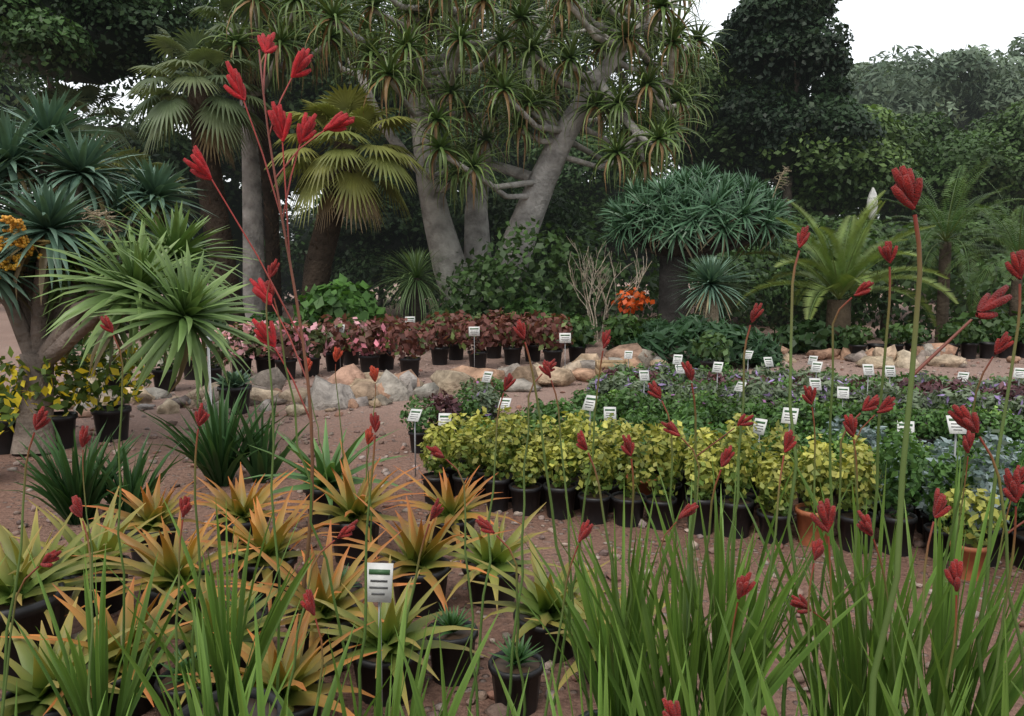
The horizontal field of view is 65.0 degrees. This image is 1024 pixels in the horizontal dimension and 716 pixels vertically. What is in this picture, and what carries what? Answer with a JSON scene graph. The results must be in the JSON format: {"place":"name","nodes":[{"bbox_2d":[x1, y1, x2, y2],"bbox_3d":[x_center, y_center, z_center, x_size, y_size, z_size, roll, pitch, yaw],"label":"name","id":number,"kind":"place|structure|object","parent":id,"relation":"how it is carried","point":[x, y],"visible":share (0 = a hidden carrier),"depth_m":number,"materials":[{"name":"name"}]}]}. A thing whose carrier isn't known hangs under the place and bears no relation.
{"place":"outdoors","nodes":[
{"label":"outdoors","id":0,"kind":"place"},
{"bbox_2d":[211,370,253,387],"bbox_3d":[-2.844,0.205,8.219,0.395,0.204,0.430,-5,8,-37],"label":"potted succulent","id":1,"kind":"object","parent":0,"point":[236,381],"visible":0.91,"depth_m":8.17,"materials":[{"name":"green plant"}]},
{"bbox_2d":[0,282,1023,715],"bbox_3d":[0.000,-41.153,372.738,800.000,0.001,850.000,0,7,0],"label":"terrain","id":2,"kind":"structure","parent":0,"point":[182,472],"depth_m":4.79,"materials":[{"name":"brown soil"}]},
{"bbox_2d":[0,83,273,453],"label":"dragon tree","id":3,"kind":"object","parent":2,"relation":"on","point":[145,271],"depth_m":6.37,"materials":[{"name":"green plant"}]},
{"bbox_2d":[0,206,122,278],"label":"dragon tree fruit panicles","id":4,"kind":"object","parent":3,"relation":"on","point":[20,242],"visible":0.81,"depth_m":6.07,"materials":[{"name":"plant"}]},
{"bbox_2d":[12,0,429,340],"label":"fan palm","id":5,"kind":"object","parent":2,"relation":"on","point":[168,108],"depth_m":15.26,"materials":[{"name":"green plant"}]},
{"bbox_2d":[0,405,698,715],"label":"pots and label","id":6,"kind":"object","parent":2,"relation":"on","point":[29,616],"visible":0.34,"depth_m":2.96,"materials":[{"name":"black plastic"}]},
{"bbox_2d":[199,0,736,322],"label":"aloe tree","id":7,"kind":"object","parent":2,"relation":"on","point":[329,11],"depth_m":16.26,"materials":[{"name":"green plant"}]},
{"bbox_2d":[0,0,1023,316],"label":"tree","id":8,"kind":"object","parent":2,"relation":"on","point":[870,126],"depth_m":22.32,"materials":[{"name":"green plant"}]},
{"bbox_2d":[0,50,1023,715],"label":"flower stems","id":9,"kind":"object","parent":2,"relation":"on","point":[570,584],"visible":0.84,"depth_m":1.87,"materials":[{"name":"green plant"}]},
{"bbox_2d":[33,32,1023,715],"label":"red flowers","id":10,"kind":"object","parent":9,"relation":"attached to","point":[907,190],"visible":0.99,"depth_m":1.77,"materials":[{"name":"red plant"}]},
{"bbox_2d":[0,344,1023,715],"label":"plants","id":11,"kind":"object","parent":2,"relation":"on","point":[56,676],"visible":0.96,"depth_m":2.22,"materials":[{"name":"green plant"}]},
{"bbox_2d":[0,333,1023,715],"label":"border stones","id":12,"kind":"object","parent":2,"relation":"on","point":[356,387],"visible":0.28,"depth_m":8.97,"materials":[{"name":"beige stone"}]},
{"bbox_2d":[411,237,651,345],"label":"twiggy shrub branches","id":13,"kind":"object","parent":2,"relation":"on","point":[415,309],"visible":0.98,"depth_m":13.25,"materials":[{"name":"brown plant"}]},
{"bbox_2d":[82,318,1023,580],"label":"plant pots","id":14,"kind":"object","parent":2,"relation":"on","point":[536,495],"visible":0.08,"depth_m":4.85,"materials":[{"name":"black plastic"}]},
{"bbox_2d":[64,307,1023,547],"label":"potted plants","id":15,"kind":"object","parent":14,"relation":"on","point":[930,468],"visible":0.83,"depth_m":6.10,"materials":[{"name":"green plant"}]},
{"bbox_2d":[595,360,632,375],"bbox_3d":[1.247,0.209,9.874,0.420,0.340,0.352,0,7,0],"label":"wooden crate","id":16,"kind":"object","parent":2,"relation":"on","point":[606,363],"visible":0.32,"depth_m":9.77,"materials":[{"name":"brown wood"}]},
{"bbox_2d":[205,210,1023,368],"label":"shrub foliage","id":17,"kind":"object","parent":2,"relation":"on","point":[552,294],"visible":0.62,"depth_m":15.65,"materials":[{"name":"green plant"}]},
{"bbox_2d":[420,208,605,292],"bbox_3d":[-0.003,-2.723,20.878,5.050,2.483,3.244,1,7,11],"label":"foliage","id":18,"kind":"object","parent":17,"relation":"on","point":[559,223],"visible":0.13,"depth_m":20.67,"materials":[{"name":"green plant"}]},
{"bbox_2d":[206,316,1023,516],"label":"plant labels","id":19,"kind":"object","parent":2,"relation":"on","point":[954,427],"visible":0.74,"depth_m":6.96,"materials":[{"name":"white plastic"}]},
{"bbox_2d":[597,158,800,322],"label":"dracaena dome and yucca","id":20,"kind":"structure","parent":2,"relation":"on","point":[672,200],"depth_m":13.92,"materials":[{"name":"green plant"}]},
{"bbox_2d":[737,157,1023,351],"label":"cycad and date palm","id":21,"kind":"object","parent":2,"relation":"on","point":[850,273],"depth_m":13.97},
{"bbox_2d":[866,187,877,219],"bbox_3d":[9.713,-3.590,21.733,0.277,2.020,0.277,-3,7,-22],"label":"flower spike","id":22,"kind":"object","parent":21,"relation":"part of","point":[873,193],"visible":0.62,"depth_m":21.58,"materials":[{"name":"white plant"}]},
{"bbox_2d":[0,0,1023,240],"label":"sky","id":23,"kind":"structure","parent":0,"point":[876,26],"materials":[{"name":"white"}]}
]}

